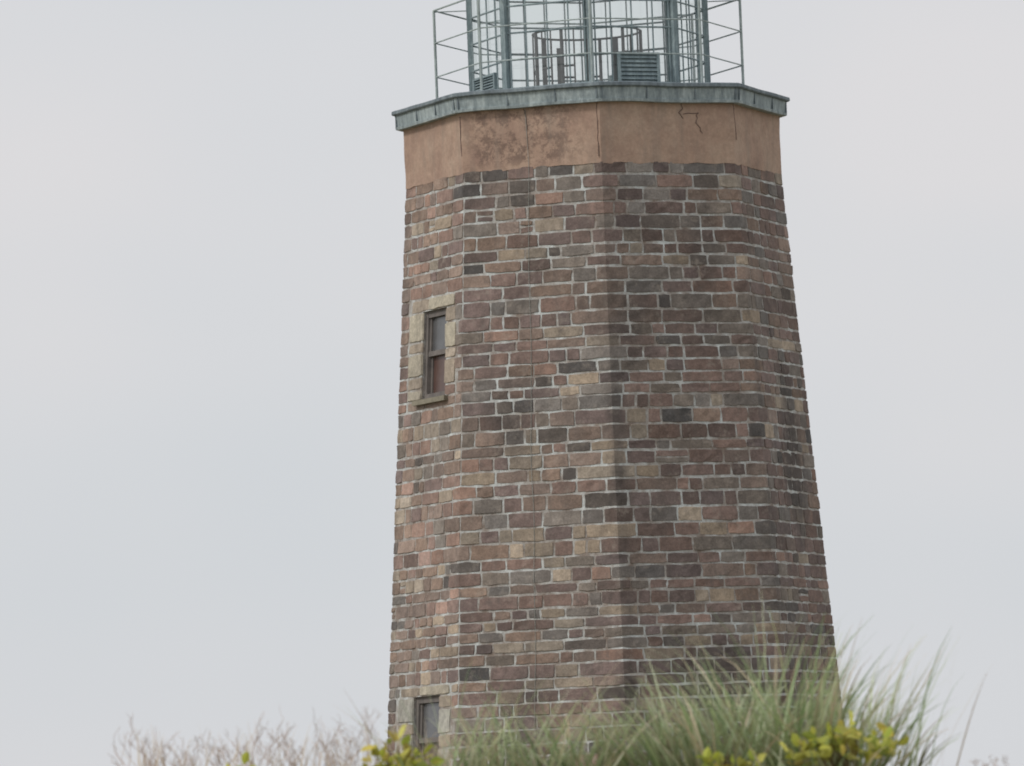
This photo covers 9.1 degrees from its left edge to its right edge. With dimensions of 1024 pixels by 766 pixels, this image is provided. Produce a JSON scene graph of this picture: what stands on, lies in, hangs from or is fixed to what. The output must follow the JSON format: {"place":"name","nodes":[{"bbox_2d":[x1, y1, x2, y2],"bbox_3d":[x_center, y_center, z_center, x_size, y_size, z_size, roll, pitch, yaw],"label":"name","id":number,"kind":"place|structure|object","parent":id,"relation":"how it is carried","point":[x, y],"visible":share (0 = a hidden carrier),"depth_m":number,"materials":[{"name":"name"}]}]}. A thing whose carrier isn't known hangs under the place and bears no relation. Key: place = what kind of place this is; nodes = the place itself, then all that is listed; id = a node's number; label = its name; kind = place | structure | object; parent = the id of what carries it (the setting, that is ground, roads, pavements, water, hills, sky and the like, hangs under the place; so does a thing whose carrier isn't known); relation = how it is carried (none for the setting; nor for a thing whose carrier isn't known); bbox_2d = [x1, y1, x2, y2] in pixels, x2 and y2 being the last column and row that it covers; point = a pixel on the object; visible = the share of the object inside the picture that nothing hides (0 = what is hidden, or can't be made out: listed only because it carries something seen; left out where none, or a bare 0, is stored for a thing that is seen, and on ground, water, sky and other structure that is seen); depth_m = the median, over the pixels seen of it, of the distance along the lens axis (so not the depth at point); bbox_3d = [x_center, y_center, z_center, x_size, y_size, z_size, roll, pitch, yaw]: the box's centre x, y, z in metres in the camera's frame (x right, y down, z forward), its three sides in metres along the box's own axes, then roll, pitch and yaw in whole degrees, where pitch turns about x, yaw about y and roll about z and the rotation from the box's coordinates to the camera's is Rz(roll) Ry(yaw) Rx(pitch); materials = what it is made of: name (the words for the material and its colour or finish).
{"place":"outdoors","nodes":[
{"label":"outdoors","id":0,"kind":"place"},
{"bbox_2d":[0,0,1023,765],"label":"sky","id":1,"kind":"structure","parent":0,"point":[202,202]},
{"bbox_3d":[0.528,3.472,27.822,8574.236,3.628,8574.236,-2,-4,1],"label":"sand dune","id":2,"kind":"structure","parent":0,"visible":0},
{"bbox_2d":[226,752,255,765],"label":"beach shrub","id":3,"kind":"object","parent":2,"relation":"on","point":[244,758],"visible":1,"depth_m":29.39,"materials":[{"name":"yellow plant"}]},
{"bbox_2d":[361,724,444,765],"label":"beach shrub","id":4,"kind":"object","parent":2,"relation":"on","point":[406,758],"visible":1,"depth_m":29.14,"materials":[{"name":"green plant"}]},
{"bbox_2d":[117,590,985,765],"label":"dune grass","id":5,"kind":"structure","parent":2,"relation":"on","point":[767,738],"depth_m":29.66,"materials":[{"name":"green plant"}]},
{"bbox_2d":[108,704,1008,765],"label":"dry weeds","id":6,"kind":"object","parent":2,"relation":"on","point":[259,746],"visible":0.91,"depth_m":29.89,"materials":[{"name":"brown plant"}]},
{"bbox_2d":[388,162,839,765],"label":"mortar wall","id":7,"kind":"structure","parent":2,"relation":"on","point":[628,440],"depth_m":87.81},
{"bbox_2d":[412,695,439,750],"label":"window reveal","id":8,"kind":"object","parent":7,"relation":"attached to","point":[414,723],"depth_m":89.03,"materials":[{"name":"wood"}]},
{"bbox_2d":[415,696,439,759],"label":"window frame","id":9,"kind":"object","parent":8,"relation":"in","point":[421,701],"visible":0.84,"depth_m":88.92,"materials":[{"name":"wood"}]},
{"bbox_2d":[423,702,439,737],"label":"pane","id":10,"kind":"object","parent":8,"relation":"attached to","point":[430,727],"visible":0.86,"depth_m":88.68,"materials":[{"name":"grey glass"}]},
{"bbox_2d":[425,742,438,764],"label":"pane","id":11,"kind":"object","parent":8,"relation":"attached to","point":[432,749],"visible":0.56,"depth_m":88.66,"materials":[{"name":"glass"}]},
{"bbox_2d":[412,395,447,405],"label":"window sill","id":12,"kind":"structure","parent":7,"relation":"attached to","point":[429,400],"depth_m":88.94,"materials":[{"name":"beige stone"}]},
{"bbox_2d":[421,307,446,398],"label":"window reveal","id":13,"kind":"object","parent":7,"relation":"attached to","point":[423,375],"depth_m":89.47,"materials":[{"name":"beige stone"}]},
{"bbox_2d":[424,308,445,398],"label":"window frame","id":14,"kind":"object","parent":13,"relation":"in","point":[430,354],"visible":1,"depth_m":89.39,"materials":[{"name":"wood"}]},
{"bbox_2d":[433,315,445,350],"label":"pane","id":15,"kind":"object","parent":13,"relation":"attached to","point":[439,322],"visible":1,"depth_m":89.22,"materials":[{"name":"grey glass"}]},
{"bbox_2d":[433,354,445,392],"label":"pane","id":16,"kind":"object","parent":13,"relation":"attached to","point":[439,367],"visible":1,"depth_m":89.20,"materials":[{"name":"glass"}]},
{"bbox_2d":[403,101,781,188],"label":"render band","id":17,"kind":"object","parent":7,"relation":"attached to","point":[633,132],"visible":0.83,"depth_m":88.33,"materials":[{"name":"brown paint"}]},
{"bbox_2d":[395,86,786,131],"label":"cornice fascia","id":18,"kind":"structure","parent":17,"relation":"on","point":[425,115],"depth_m":88.29,"materials":[{"name":"grey metal"}]},
{"bbox_2d":[543,38,627,84],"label":"lantern equipment","id":19,"kind":"object","parent":18,"relation":"on","point":[615,44],"visible":0.52,"depth_m":90.65,"materials":[{"name":"metal"}]},
{"bbox_2d":[532,25,642,85],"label":"interior guard rail","id":20,"kind":"object","parent":18,"relation":"on","point":[535,38],"visible":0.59,"depth_m":90.25,"materials":[{"name":"metal"}]},
{"bbox_2d":[432,0,744,97],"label":"gallery railing","id":21,"kind":"object","parent":18,"relation":"on","point":[591,52],"visible":0.76,"depth_m":89.69,"materials":[{"name":"grey metal"}]},
{"bbox_2d":[391,81,789,115],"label":"cornice cap","id":22,"kind":"object","parent":18,"relation":"on","point":[589,84],"visible":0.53,"depth_m":88.26,"materials":[{"name":"grey metal"}]},
{"bbox_2d":[466,0,710,90],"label":"lantern frame","id":23,"kind":"object","parent":22,"relation":"on","point":[671,44],"visible":0.52,"depth_m":89.89,"materials":[{"name":"grey metal"}]},
{"bbox_2d":[395,86,786,126],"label":"cornice seams","id":24,"kind":"object","parent":18,"relation":"attached to","point":[735,97],"visible":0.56,"depth_m":88.50,"materials":[{"name":"grey metal"}]},
{"bbox_2d":[460,103,736,156],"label":"render cracks","id":25,"kind":"object","parent":17,"relation":"attached to","point":[597,126],"visible":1,"depth_m":88.40,"materials":[{"name":"brown paint"}]},
{"bbox_2d":[387,162,842,765],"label":"stone blocks","id":26,"kind":"structure","parent":2,"relation":"on","point":[613,434],"depth_m":87.84,"materials":[{"name":"stone"}]},
{"bbox_2d":[695,746,765,765],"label":"beach shrub","id":27,"kind":"object","parent":2,"relation":"on","point":[718,757],"visible":1,"depth_m":29.12,"materials":[{"name":"yellow plant"}]},
{"bbox_2d":[779,710,908,765],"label":"beach shrub","id":28,"kind":"object","parent":2,"relation":"on","point":[850,736],"visible":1,"depth_m":29.08,"materials":[{"name":"green plant"}]},
{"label":"lantern","id":29,"kind":"object","parent":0,"visible":0},
{"bbox_2d":[472,73,496,90],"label":"louvre vent","id":30,"kind":"object","parent":29,"relation":"attached to","point":[492,81],"visible":0.66,"depth_m":89.91,"materials":[{"name":"metal"}]},
{"bbox_2d":[617,52,660,81],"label":"louvre vent","id":31,"kind":"object","parent":29,"relation":"attached to","point":[643,65],"visible":0.84,"depth_m":89.10,"materials":[{"name":"metal"}]}
]}

